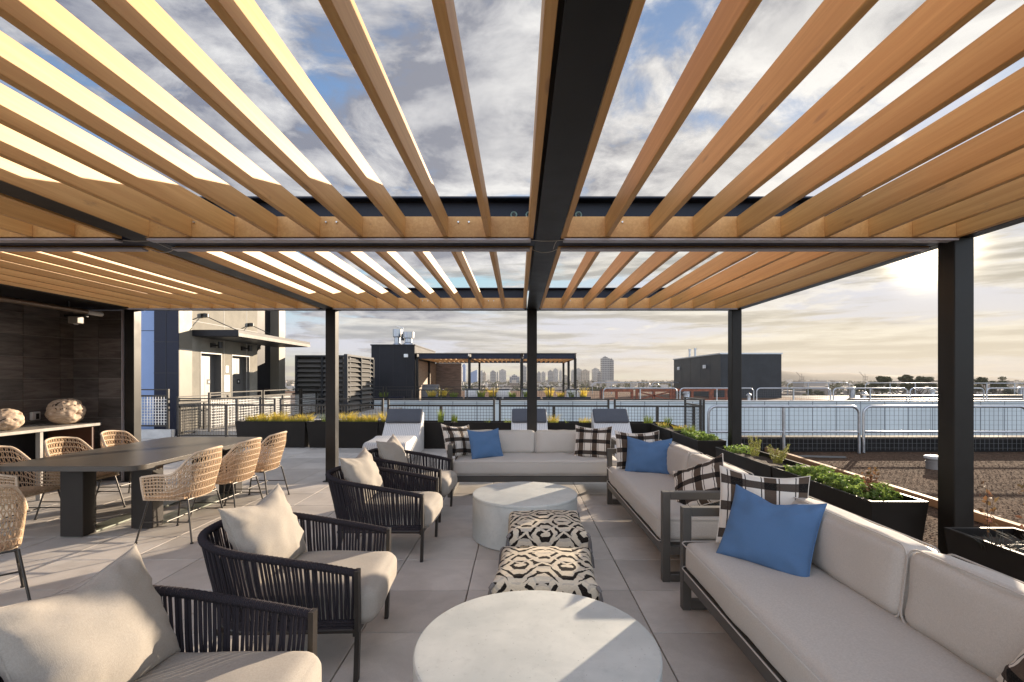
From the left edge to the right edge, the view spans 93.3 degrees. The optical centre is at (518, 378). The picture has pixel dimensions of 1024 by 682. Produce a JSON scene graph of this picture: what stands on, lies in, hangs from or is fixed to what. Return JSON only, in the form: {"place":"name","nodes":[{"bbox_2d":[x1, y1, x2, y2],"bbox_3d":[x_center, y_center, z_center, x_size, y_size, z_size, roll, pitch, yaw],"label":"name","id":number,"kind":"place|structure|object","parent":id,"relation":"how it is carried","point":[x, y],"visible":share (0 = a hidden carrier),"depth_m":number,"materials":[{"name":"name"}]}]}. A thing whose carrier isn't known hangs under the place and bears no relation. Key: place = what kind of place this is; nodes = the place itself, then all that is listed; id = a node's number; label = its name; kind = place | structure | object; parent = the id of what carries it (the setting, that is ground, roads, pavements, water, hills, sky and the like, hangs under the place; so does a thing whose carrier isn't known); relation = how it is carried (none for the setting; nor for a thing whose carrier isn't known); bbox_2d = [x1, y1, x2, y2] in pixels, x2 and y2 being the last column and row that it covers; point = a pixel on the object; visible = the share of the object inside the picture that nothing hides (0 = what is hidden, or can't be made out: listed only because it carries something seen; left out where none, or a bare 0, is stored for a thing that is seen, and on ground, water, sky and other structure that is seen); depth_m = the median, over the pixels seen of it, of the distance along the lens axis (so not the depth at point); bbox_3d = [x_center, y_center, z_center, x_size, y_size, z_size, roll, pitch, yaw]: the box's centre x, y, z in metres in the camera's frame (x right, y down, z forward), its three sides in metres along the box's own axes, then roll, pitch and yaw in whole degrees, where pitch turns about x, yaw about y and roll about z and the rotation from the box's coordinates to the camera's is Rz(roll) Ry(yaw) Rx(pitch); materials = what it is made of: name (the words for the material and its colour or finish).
{"place":"outdoors","nodes":[
{"label":"outdoors","id":0,"kind":"place"},
{"bbox_2d":[184,407,401,434],"bbox_3d":[-7.700,1.725,20.600,3.400,0.530,14.000,0,0,0],"label":"lift landing","id":1,"kind":"object","parent":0,"point":[218,430],"visible":0.14,"depth_m":17.40,"materials":[{"name":"concrete"}]},
{"bbox_2d":[208,390,261,431],"bbox_3d":[-8.436,0.910,14.525,0.062,1.080,2.650,0,0,1],"label":"guard rail","id":2,"kind":"object","parent":1,"relation":"on","point":[210,419],"visible":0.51,"depth_m":14.26,"materials":[{"name":"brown metal"}]},
{"bbox_2d":[262,389,300,418],"bbox_3d":[-8.406,0.910,17.275,0.062,1.080,2.650,0,0,1],"label":"guard rail","id":3,"kind":"object","parent":1,"relation":"on","point":[277,397],"visible":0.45,"depth_m":16.93,"materials":[{"name":"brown metal"}]},
{"bbox_2d":[301,388,318,415],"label":"guard rail","id":4,"kind":"object","parent":1,"relation":"on","point":[315,401],"visible":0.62,"depth_m":19.45,"materials":[{"name":"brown metal"}]},
{"bbox_2d":[295,355,350,413],"bbox_3d":[-8.160,0.300,20.233,2.280,2.580,0.215,0,0,0],"label":"louvre screen","id":5,"kind":"object","parent":1,"relation":"on","point":[310,371],"visible":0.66,"depth_m":20.20,"materials":[{"name":"metal"}]},
{"bbox_2d":[343,354,373,414],"bbox_3d":[-7.032,0.290,21.420,0.215,2.600,3.640,0,0,0],"label":"louvre screen","id":6,"kind":"object","parent":1,"relation":"on","point":[360,375],"visible":0.81,"depth_m":21.24,"materials":[{"name":"metal"}]},
{"bbox_2d":[0,436,936,681],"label":"terrace paving","id":7,"kind":"structure","parent":0,"point":[697,645],"depth_m":4.12,"materials":[{"name":"ceramic"}]},
{"bbox_2d":[0,484,30,600],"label":"wicker chair","id":8,"kind":"object","parent":7,"relation":"on","point":[9,543],"visible":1,"depth_m":3.34,"materials":[{"name":"wicker"}]},
{"bbox_2d":[0,446,59,521],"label":"wicker chair","id":9,"kind":"object","parent":7,"relation":"on","point":[29,491],"visible":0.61,"depth_m":5.14,"materials":[{"name":"wicker"}]},
{"bbox_2d":[0,423,100,500],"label":"counter","id":10,"kind":"object","parent":7,"relation":"on","point":[27,440],"visible":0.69,"depth_m":6.76,"materials":[{"name":"stone"}]},
{"bbox_2d":[0,408,24,430],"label":"driftwood ball","id":11,"kind":"object","parent":10,"relation":"on","point":[11,419],"visible":1,"depth_m":6.06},
{"bbox_2d":[45,398,85,424],"bbox_3d":[-6.520,0.471,6.970,0.391,0.384,0.484,0,0,0],"label":"driftwood ball","id":12,"kind":"object","parent":10,"relation":"on","point":[66,411],"visible":0.99,"depth_m":6.84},
{"bbox_2d":[0,288,123,481],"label":"tiled wall","id":13,"kind":"structure","parent":7,"relation":"on","point":[47,356],"depth_m":7.33,"materials":[{"name":"brown tile"}]},
{"bbox_2d":[64,314,87,324],"bbox_3d":[-6.400,-0.858,7.000,0.300,0.145,0.120,0,0,0],"label":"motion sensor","id":14,"kind":"object","parent":13,"relation":"attached to","point":[75,319],"visible":1,"depth_m":6.97,"materials":[{"name":"plastic"}]},
{"bbox_2d":[33,437,125,519],"bbox_3d":[-5.193,1.139,5.721,0.634,0.902,0.597,0,0,2],"label":"wicker chair","id":15,"kind":"object","parent":7,"relation":"on","point":[48,442],"visible":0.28,"depth_m":5.79,"materials":[{"name":"wicker"}]},
{"bbox_2d":[0,437,261,536],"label":"dining table","id":16,"kind":"object","parent":7,"relation":"on","point":[80,469],"visible":0.79,"depth_m":5.11,"materials":[{"name":"wood"}]},
{"bbox_2d":[96,430,165,496],"bbox_3d":[-5.193,1.139,6.469,0.634,0.902,0.597,0,0,-1],"label":"wicker chair","id":17,"kind":"object","parent":7,"relation":"on","point":[104,440],"visible":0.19,"depth_m":6.52,"materials":[{"name":"wicker"}]},
{"bbox_2d":[141,311,153,428],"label":"blue building","id":18,"kind":"structure","parent":7,"relation":"on","point":[147,349],"depth_m":13.70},
{"bbox_2d":[141,429,174,438],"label":"concrete kerb","id":19,"kind":"structure","parent":7,"relation":"on","point":[153,433],"depth_m":12.80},
{"bbox_2d":[141,389,169,428],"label":"guard rail","id":20,"kind":"object","parent":19,"relation":"on","point":[167,410],"visible":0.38,"depth_m":12.93,"materials":[{"name":"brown metal"}]},
{"bbox_2d":[0,585,321,681],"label":"rope armchair","id":21,"kind":"object","parent":7,"relation":"on","point":[249,664],"visible":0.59,"depth_m":2.06,"materials":[{"name":"fabric"}]},
{"bbox_2d":[0,543,180,681],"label":"throw pillow","id":22,"kind":"object","parent":21,"relation":"on","point":[110,622],"visible":1,"depth_m":1.65,"materials":[{"name":"grey fabric"}]},
{"bbox_2d":[134,445,223,543],"bbox_3d":[-3.387,1.139,4.950,0.634,0.902,0.597,0,0,0],"label":"wicker chair","id":23,"kind":"object","parent":7,"relation":"on","point":[184,491],"visible":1,"depth_m":4.75,"materials":[{"name":"wicker"}]},
{"bbox_2d":[176,394,228,434],"bbox_3d":[-9.076,1.020,13.990,0.062,1.100,2.026,0,0,4],"label":"guard rail","id":24,"kind":"object","parent":7,"relation":"on","point":[204,402],"visible":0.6,"depth_m":13.82,"materials":[{"name":"brown metal"}]},
{"bbox_2d":[188,437,262,520],"bbox_3d":[-3.367,1.139,5.679,0.634,0.902,0.597,0,0,2],"label":"wicker chair","id":25,"kind":"object","parent":7,"relation":"on","point":[230,478],"visible":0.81,"depth_m":5.55,"materials":[{"name":"wicker"}]},
{"bbox_2d":[177,398,275,436],"bbox_3d":[-7.770,1.050,12.877,2.704,1.080,0.063,0,0,3],"label":"guard rail","id":26,"kind":"object","parent":7,"relation":"on","point":[225,411],"visible":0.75,"depth_m":12.89,"materials":[{"name":"grey metal"}]},
{"bbox_2d":[154,311,309,435],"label":"lift building","id":27,"kind":"structure","parent":7,"relation":"on","point":[196,353],"depth_m":15.12,"materials":[{"name":"paint"}]},
{"bbox_2d":[201,354,214,425],"bbox_3d":[-9.715,0.340,14.960,0.030,2.220,0.976,0,0,0],"label":"lift door","id":28,"kind":"structure","parent":27,"relation":"in","point":[207,360],"depth_m":15.09,"materials":[{"name":"silver metal"}]},
{"bbox_2d":[232,356,242,420],"bbox_3d":[-9.715,0.340,16.545,0.030,2.220,1.006,0,0,0],"label":"lift door","id":29,"kind":"structure","parent":27,"relation":"in","point":[237,362],"depth_m":16.70,"materials":[{"name":"silver metal"}]},
{"bbox_2d":[223,431,289,505],"bbox_3d":[-3.387,1.139,6.361,0.634,0.902,0.597,0,0,-1],"label":"wicker chair","id":30,"kind":"object","parent":7,"relation":"on","point":[262,466],"visible":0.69,"depth_m":6.24,"materials":[{"name":"wicker"}]},
{"bbox_2d":[235,420,311,447],"bbox_3d":[-5.715,1.285,11.377,1.672,0.610,0.460,0,0,3],"label":"planter","id":31,"kind":"object","parent":7,"relation":"on","point":[297,434],"visible":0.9,"depth_m":11.17,"materials":[{"name":"black metal"}]},
{"bbox_2d":[197,512,396,681],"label":"rope armchair","id":32,"kind":"object","parent":7,"relation":"on","point":[344,591],"visible":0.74,"depth_m":2.56,"materials":[{"name":"fabric"}]},
{"bbox_2d":[218,483,306,586],"bbox_3d":[-1.494,0.910,2.871,0.225,0.482,0.557,-23,0,5],"label":"throw pillow","id":33,"kind":"object","parent":32,"relation":"on","point":[268,524],"visible":0.82,"depth_m":2.76,"materials":[{"name":"grey fabric"}]},
{"bbox_2d":[280,398,383,419],"bbox_3d":[-4.910,1.050,12.719,2.784,1.080,0.064,0,0,3],"label":"guard rail","id":34,"kind":"object","parent":7,"relation":"on","point":[282,405],"visible":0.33,"depth_m":12.70,"materials":[{"name":"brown metal"}]},
{"bbox_2d":[306,420,380,447],"bbox_3d":[-4.025,1.285,11.289,1.672,0.610,0.460,0,0,3],"label":"planter","id":35,"kind":"object","parent":7,"relation":"on","point":[355,434],"visible":0.76,"depth_m":11.09,"materials":[{"name":"black metal"}]},
{"bbox_2d":[325,466,442,561],"bbox_3d":[-1.253,1.218,4.550,1.041,0.751,0.776,0,0,1],"label":"rope armchair","id":36,"kind":"object","parent":7,"relation":"on","point":[397,510],"visible":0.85,"depth_m":4.23,"materials":[{"name":"fabric"}]},
{"bbox_2d":[339,447,383,504],"bbox_3d":[-1.464,0.910,4.551,0.223,0.482,0.557,-23,0,5],"label":"throw pillow","id":37,"kind":"object","parent":36,"relation":"on","point":[361,467],"visible":0.66,"depth_m":4.41,"materials":[{"name":"grey fabric"}]},
{"bbox_2d":[362,409,423,461],"bbox_3d":[-2.461,1.113,9.747,0.780,0.914,2.115,0,0,-2],"label":"woven lounger","id":38,"kind":"object","parent":7,"relation":"on","point":[405,427],"visible":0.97,"depth_m":10.34,"materials":[{"name":"white plastic"}]},
{"bbox_2d":[368,448,456,522],"bbox_3d":[-1.274,1.218,5.720,1.039,0.751,0.776,0,0,3],"label":"rope armchair","id":39,"kind":"object","parent":7,"relation":"on","point":[447,481],"visible":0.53,"depth_m":5.43,"materials":[{"name":"fabric"}]},
{"bbox_2d":[376,434,407,476],"bbox_3d":[-1.486,0.911,5.721,0.220,0.482,0.557,-23,0,5],"label":"throw pillow","id":40,"kind":"object","parent":39,"relation":"on","point":[392,448],"visible":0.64,"depth_m":5.57,"materials":[{"name":"grey fabric"}]},
{"bbox_2d":[379,420,452,448],"bbox_3d":[-2.335,1.285,11.201,1.672,0.610,0.460,0,0,3],"label":"planter","id":41,"kind":"object","parent":7,"relation":"on","point":[433,436],"visible":0.38,"depth_m":10.98,"materials":[{"name":"black metal"}]},
{"bbox_2d":[387,398,494,420],"bbox_3d":[-2.010,1.050,12.560,2.824,1.080,0.064,0,0,3],"label":"guard rail","id":42,"kind":"object","parent":7,"relation":"on","point":[448,409],"visible":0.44,"depth_m":12.54,"materials":[{"name":"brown metal"}]},
{"bbox_2d":[452,421,510,429],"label":"planter","id":43,"kind":"object","parent":7,"relation":"on","point":[487,425],"visible":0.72,"depth_m":10.90,"materials":[{"name":"black metal"}]},
{"bbox_2d":[0,0,1023,554],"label":"pergola","id":44,"kind":"object","parent":7,"relation":"on","point":[86,218],"visible":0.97,"depth_m":2.95,"materials":[{"name":"wood"}]},
{"bbox_2d":[0,296,103,316],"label":"outdoor heater","id":45,"kind":"object","parent":44,"relation":"hanging from","point":[68,308],"visible":1,"depth_m":6.44,"materials":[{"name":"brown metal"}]},
{"bbox_2d":[473,482,576,550],"bbox_3d":[0.066,1.373,4.930,1.062,0.434,1.062,0,0,0],"label":"coffee table","id":46,"kind":"object","parent":7,"relation":"on","point":[495,505],"visible":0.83,"depth_m":4.63,"materials":[{"name":"concrete"}]},
{"bbox_2d":[511,408,547,429],"bbox_3d":[0.240,1.113,9.807,0.780,0.914,2.115,0,0,0],"label":"woven lounger","id":47,"kind":"object","parent":7,"relation":"on","point":[519,419],"visible":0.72,"depth_m":10.49,"materials":[{"name":"fabric"}]},
{"bbox_2d":[447,430,616,497],"bbox_3d":[0.250,1.168,6.894,2.400,0.844,0.872,0,0,0],"label":"sofa","id":48,"kind":"object","parent":7,"relation":"on","point":[538,456],"visible":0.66,"depth_m":6.49,"materials":[{"name":"fabric"}]},
{"bbox_2d":[441,424,470,455],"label":"throw pillow","id":49,"kind":"object","parent":48,"relation":"on","point":[458,437],"visible":0.78,"depth_m":6.80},
{"bbox_2d":[467,428,502,458],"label":"throw pillow","id":50,"kind":"object","parent":48,"relation":"on","point":[485,444],"visible":0.93,"depth_m":6.71,"materials":[{"name":"fabric"}]},
{"bbox_2d":[574,425,611,457],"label":"throw pillow","id":51,"kind":"object","parent":48,"relation":"on","point":[592,442],"visible":0.89,"depth_m":6.75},
{"bbox_2d":[413,590,662,681],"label":"coffee table","id":52,"kind":"object","parent":7,"relation":"on","point":[532,636],"visible":1,"depth_m":2.11,"materials":[{"name":"concrete"}]},
{"bbox_2d":[488,546,602,601],"bbox_3d":[0.179,1.379,3.190,0.703,0.410,0.701,0,0,4],"label":"pouf","id":53,"kind":"object","parent":7,"relation":"on","point":[559,569],"visible":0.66,"depth_m":3.00,"materials":[{"name":"fabric"}]},
{"bbox_2d":[506,510,592,550],"bbox_3d":[0.234,1.377,4.152,0.700,0.413,0.697,0,0,-1],"label":"pouf","id":54,"kind":"object","parent":7,"relation":"on","point":[557,528],"visible":0.65,"depth_m":3.87,"materials":[{"name":"fabric"}]},
{"bbox_2d":[499,399,609,420],"bbox_3d":[0.910,1.050,12.399,2.824,1.080,0.064,0,0,3],"label":"guard rail","id":55,"kind":"object","parent":7,"relation":"on","point":[554,406],"visible":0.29,"depth_m":12.38,"materials":[{"name":"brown metal"}]},
{"bbox_2d":[547,421,591,429],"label":"planter","id":56,"kind":"object","parent":7,"relation":"on","point":[564,425],"visible":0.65,"depth_m":10.81,"materials":[{"name":"black metal"}]},
{"bbox_2d":[591,409,631,458],"bbox_3d":[2.020,1.113,9.767,0.780,0.914,2.115,0,0,0],"label":"woven lounger","id":57,"kind":"object","parent":7,"relation":"on","point":[617,419],"visible":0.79,"depth_m":10.45,"materials":[{"name":"wicker"}]},
{"bbox_2d":[629,421,669,433],"bbox_3d":[2.515,1.285,10.949,1.692,0.610,0.460,0,0,3],"label":"planter","id":58,"kind":"object","parent":7,"relation":"on","point":[638,427],"visible":0.21,"depth_m":10.72,"materials":[{"name":"black metal"}]},
{"bbox_2d":[614,399,701,431],"bbox_3d":[3.525,1.050,12.255,2.193,1.080,0.063,0,0,3],"label":"guard rail","id":59,"kind":"object","parent":7,"relation":"on","point":[657,412],"visible":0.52,"depth_m":12.23,"materials":[{"name":"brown metal"}]},
{"bbox_2d":[684,397,704,430],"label":"guard rail","id":60,"kind":"object","parent":59,"relation":"attached to","point":[686,410],"visible":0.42,"depth_m":12.95,"materials":[{"name":"brown metal"}]},
{"bbox_2d":[650,424,688,439],"bbox_3d":[3.115,1.285,9.870,0.460,0.610,1.500,0,0,1],"label":"planter","id":61,"kind":"object","parent":7,"relation":"on","point":[664,433],"visible":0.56,"depth_m":9.89,"materials":[{"name":"black metal"}]},
{"bbox_2d":[607,440,753,581],"bbox_3d":[1.544,1.170,4.980,0.872,0.839,2.400,0,0,0],"label":"sofa","id":62,"kind":"object","parent":7,"relation":"on","point":[649,503],"visible":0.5,"depth_m":4.26,"materials":[{"name":"fabric"}]},
{"bbox_2d":[615,430,658,468],"bbox_3d":[1.463,0.869,5.918,0.547,0.487,0.149,0,-14,3],"label":"throw pillow","id":63,"kind":"object","parent":62,"relation":"on","point":[621,443],"visible":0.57,"depth_m":5.91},
{"bbox_2d":[625,436,671,473],"bbox_3d":[1.532,0.901,5.696,0.527,0.442,0.173,0,-22,23],"label":"throw pillow","id":64,"kind":"object","parent":62,"relation":"on","point":[645,456],"visible":0.83,"depth_m":5.63,"materials":[{"name":"fabric"}]},
{"bbox_2d":[673,453,723,505],"bbox_3d":[1.600,0.926,4.264,0.180,0.467,0.507,40,-51,-24],"label":"throw pillow","id":65,"kind":"object","parent":62,"relation":"on","point":[705,475],"visible":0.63,"depth_m":4.21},
{"bbox_2d":[671,431,726,457],"bbox_3d":[3.085,1.285,8.380,0.460,0.610,1.440,0,0,1],"label":"planter","id":66,"kind":"object","parent":7,"relation":"on","point":[706,448],"visible":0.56,"depth_m":7.68,"materials":[{"name":"black metal"}]},
{"bbox_2d":[681,428,718,440],"bbox_3d":[3.078,0.956,8.251,0.407,0.174,0.840,0,0,0],"label":"ground cover","id":67,"kind":"object","parent":66,"relation":"on","point":[699,435],"visible":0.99,"depth_m":8.04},
{"bbox_2d":[715,447,808,477],"bbox_3d":[3.062,1.285,6.200,0.460,0.610,1.540,0,0,0],"label":"planter","id":68,"kind":"object","parent":7,"relation":"on","point":[762,464],"visible":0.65,"depth_m":6.06,"materials":[{"name":"black metal"}]},
{"bbox_2d":[724,444,753,454],"bbox_3d":[3.049,0.974,6.704,0.333,0.138,0.346,0,0,0],"label":"ground cover","id":69,"kind":"object","parent":68,"relation":"on","point":[735,448],"visible":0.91,"depth_m":6.65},
{"bbox_2d":[766,443,789,463],"bbox_3d":[3.108,0.891,5.786,0.252,0.254,0.280,0,0,40],"label":"foxtail plant","id":70,"kind":"object","parent":68,"relation":"on","point":[778,459],"visible":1,"depth_m":5.76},
{"bbox_2d":[772,467,928,543],"bbox_3d":[3.055,1.285,4.635,0.460,0.610,1.550,0,0,0],"label":"planter","id":71,"kind":"object","parent":7,"relation":"on","point":[907,515],"visible":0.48,"depth_m":3.88,"materials":[{"name":"black metal"}]},
{"bbox_2d":[783,464,902,500],"bbox_3d":[3.050,0.960,4.649,0.393,0.174,1.250,0,0,0],"label":"ground cover","id":72,"kind":"object","parent":71,"relation":"on","point":[857,486],"visible":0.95,"depth_m":4.43,"materials":[{"name":"plant"}]},
{"bbox_2d":[861,467,879,491],"bbox_3d":[3.018,0.896,4.147,0.123,0.289,0.124,0,0,-37],"label":"leafy stem","id":73,"kind":"object","parent":71,"relation":"on","point":[868,480],"visible":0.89,"depth_m":4.14,"materials":[{"name":"brown plant"}]},
{"bbox_2d":[680,496,1023,681],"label":"sofa","id":74,"kind":"object","parent":7,"relation":"on","point":[867,600],"visible":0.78,"depth_m":2.14,"materials":[{"name":"fabric"}]},
{"bbox_2d":[716,465,810,542],"bbox_3d":[1.598,0.853,3.162,0.547,0.507,0.155,4,-15,19],"label":"throw pillow","id":75,"kind":"object","parent":74,"relation":"on","point":[779,491],"visible":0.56,"depth_m":3.17,"materials":[{"name":"fabric"}]},
{"bbox_2d":[716,484,826,576],"bbox_3d":[1.504,0.904,2.899,0.527,0.467,0.181,4,-27,49],"label":"throw pillow","id":76,"kind":"object","parent":74,"relation":"on","point":[759,530],"visible":0.94,"depth_m":2.81,"materials":[{"name":"fabric"}]},
{"bbox_2d":[996,649,1023,681],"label":"throw pillow","id":77,"kind":"object","parent":74,"relation":"on","point":[1013,671],"visible":1,"depth_m":1.56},
{"bbox_2d":[944,527,1023,581],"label":"planter","id":78,"kind":"object","parent":7,"relation":"on","point":[960,542],"visible":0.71,"depth_m":3.00,"materials":[{"name":"black metal"}]},
{"bbox_2d":[977,481,999,537],"bbox_3d":[2.934,0.834,3.015,0.186,0.412,0.096,0,0,-36],"label":"leafy stem","id":79,"kind":"object","parent":78,"relation":"on","point":[987,502],"visible":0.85,"depth_m":3.01,"materials":[{"name":"brown plant"}]},
{"bbox_2d":[0,0,1023,379],"label":"sky","id":80,"kind":"structure","parent":0,"point":[883,320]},
{"bbox_2d":[285,380,852,394],"bbox_3d":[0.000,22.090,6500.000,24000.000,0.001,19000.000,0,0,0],"label":"ground","id":81,"kind":"structure","parent":0,"point":[590,380],"depth_m":6788.17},
{"bbox_2d":[600,356,609,383],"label":"tower block","id":82,"kind":"structure","parent":81,"relation":"on","point":[604,368],"depth_m":1500.00,"materials":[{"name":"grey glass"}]},
{"bbox_2d":[285,380,1023,394],"bbox_3d":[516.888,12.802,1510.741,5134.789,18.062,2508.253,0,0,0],"label":"treetops","id":83,"kind":"object","parent":81,"relation":"on","point":[837,385],"visible":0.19,"depth_m":743.01,"materials":[{"name":"green plant"}]},
{"bbox_2d":[285,379,1023,394],"bbox_3d":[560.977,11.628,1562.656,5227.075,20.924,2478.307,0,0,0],"label":"rooftops","id":84,"kind":"object","parent":81,"relation":"on","point":[665,385],"visible":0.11,"depth_m":798.47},
{"bbox_2d":[853,381,886,394],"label":"cypress tree","id":85,"kind":"object","parent":81,"relation":"on","point":[872,384],"visible":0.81,"depth_m":204.44,"materials":[{"name":"green plant"}]},
{"bbox_2d":[875,376,930,394],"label":"cypress tree","id":86,"kind":"object","parent":81,"relation":"on","point":[909,385],"visible":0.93,"depth_m":201.81,"materials":[{"name":"green plant"}]},
{"bbox_2d":[902,374,936,394],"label":"cypress tree","id":87,"kind":"object","parent":81,"relation":"on","point":[931,384],"visible":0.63,"depth_m":206.11,"materials":[{"name":"green plant"}]},
{"bbox_2d":[974,376,1010,394],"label":"cypress tree","id":88,"kind":"object","parent":81,"relation":"on","point":[985,380],"visible":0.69,"depth_m":190.06,"materials":[{"name":"green plant"}]},
{"bbox_2d":[285,391,1023,446],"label":"wing","id":89,"kind":"structure","parent":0,"point":[832,418],"depth_m":25.00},
{"bbox_2d":[370,344,460,397],"bbox_3d":[-6.460,-0.285,32.220,4.520,3.510,7.560,0,0,0],"label":"roof penthouse","id":90,"kind":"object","parent":89,"relation":"on","point":[394,369],"visible":0.78,"depth_m":28.55,"materials":[{"name":"grey metal"}]},
{"bbox_2d":[419,384,443,397],"bbox_3d":[-5.350,0.899,29.570,1.500,1.142,0.700,0,0,0],"label":"grill","id":91,"kind":"object","parent":89,"relation":"on","point":[426,388],"visible":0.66,"depth_m":29.31,"materials":[{"name":"silver metal"}]},
{"bbox_2d":[416,353,576,397],"bbox_3d":[-1.321,-0.030,32.519,9.618,3.000,7.702,0,0,0],"label":"pergola","id":92,"kind":"object","parent":89,"relation":"on","point":[521,359],"visible":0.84,"depth_m":28.76,"materials":[{"name":"brown metal"}]},
{"bbox_2d":[603,388,677,398],"bbox_3d":[6.450,0.973,25.600,3.968,1.034,0.114,0,0,0],"label":"galvanised guard","id":93,"kind":"object","parent":89,"relation":"on","point":[644,391],"visible":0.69,"depth_m":25.57,"materials":[{"name":"metal"}]},
{"bbox_2d":[636,389,671,398],"bbox_3d":[8.200,1.040,29.280,2.200,0.860,0.160,0,0,0],"label":"steel truss","id":94,"kind":"object","parent":89,"relation":"on","point":[665,391],"visible":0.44,"depth_m":29.21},
{"bbox_2d":[673,348,782,397],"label":"roof plant block","id":95,"kind":"structure","parent":89,"relation":"on","point":[761,370],"depth_m":37.30,"materials":[{"name":"metal"}]},
{"bbox_2d":[756,388,830,399],"bbox_3d":[14.570,0.973,25.600,3.968,1.034,0.114,0,0,0],"label":"galvanised guard","id":96,"kind":"object","parent":89,"relation":"on","point":[799,391],"visible":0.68,"depth_m":25.57,"materials":[{"name":"metal"}]},
{"bbox_2d":[833,388,907,399],"bbox_3d":[18.630,0.973,25.600,3.968,1.034,0.114,0,0,0],"label":"galvanised guard","id":97,"kind":"object","parent":89,"relation":"on","point":[872,392],"visible":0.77,"depth_m":25.57,"materials":[{"name":"metal"}]},
{"bbox_2d":[765,452,1023,548],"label":"gravel roof","id":98,"kind":"structure","parent":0,"point":[923,474],"depth_m":8.19,"materials":[{"name":"gravel"}]},
{"bbox_2d":[707,405,860,452],"bbox_3d":[5.700,1.085,10.390,3.261,1.050,0.114,0,0,1],"label":"galvanised guard","id":99,"kind":"object","parent":98,"relation":"on","point":[784,429],"visible":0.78,"depth_m":10.38,"materials":[{"name":"metal"}]},
{"bbox_2d":[742,435,1023,451],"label":"roof parapet","id":100,"kind":"structure","parent":98,"relation":"on","point":[896,443],"depth_m":10.62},
{"bbox_2d":[765,447,1023,529],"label":"timber kerb","id":101,"kind":"structure","parent":98,"relation":"on","point":[979,517],"depth_m":6.30,"materials":[{"name":"brown wood"}]},
{"bbox_2d":[807,455,1023,549],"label":"loose gravel","id":102,"kind":"structure","parent":98,"relation":"on","point":[1011,474],"depth_m":7.65,"materials":[{"name":"gravel"}]},
{"bbox_2d":[923,455,937,469],"bbox_3d":[7.420,1.491,8.620,0.310,0.238,0.310,0,0,0],"label":"vent stub","id":103,"kind":"object","parent":98,"relation":"on","point":[931,461],"visible":0.62,"depth_m":8.56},
{"bbox_2d":[862,405,1023,452],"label":"galvanised guard","id":104,"kind":"object","parent":98,"relation":"on","point":[930,415],"visible":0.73,"depth_m":10.39,"materials":[{"name":"metal"}]},
{"bbox_2d":[781,371,1023,380],"bbox_3d":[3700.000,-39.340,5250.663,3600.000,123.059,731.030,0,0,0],"label":"hills","id":105,"kind":"structure","parent":0,"point":[787,375],"depth_m":5119.75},
{"bbox_2d":[970,529,1023,553],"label":"mondo grass","id":106,"kind":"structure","parent":0,"point":[1019,547],"depth_m":2.92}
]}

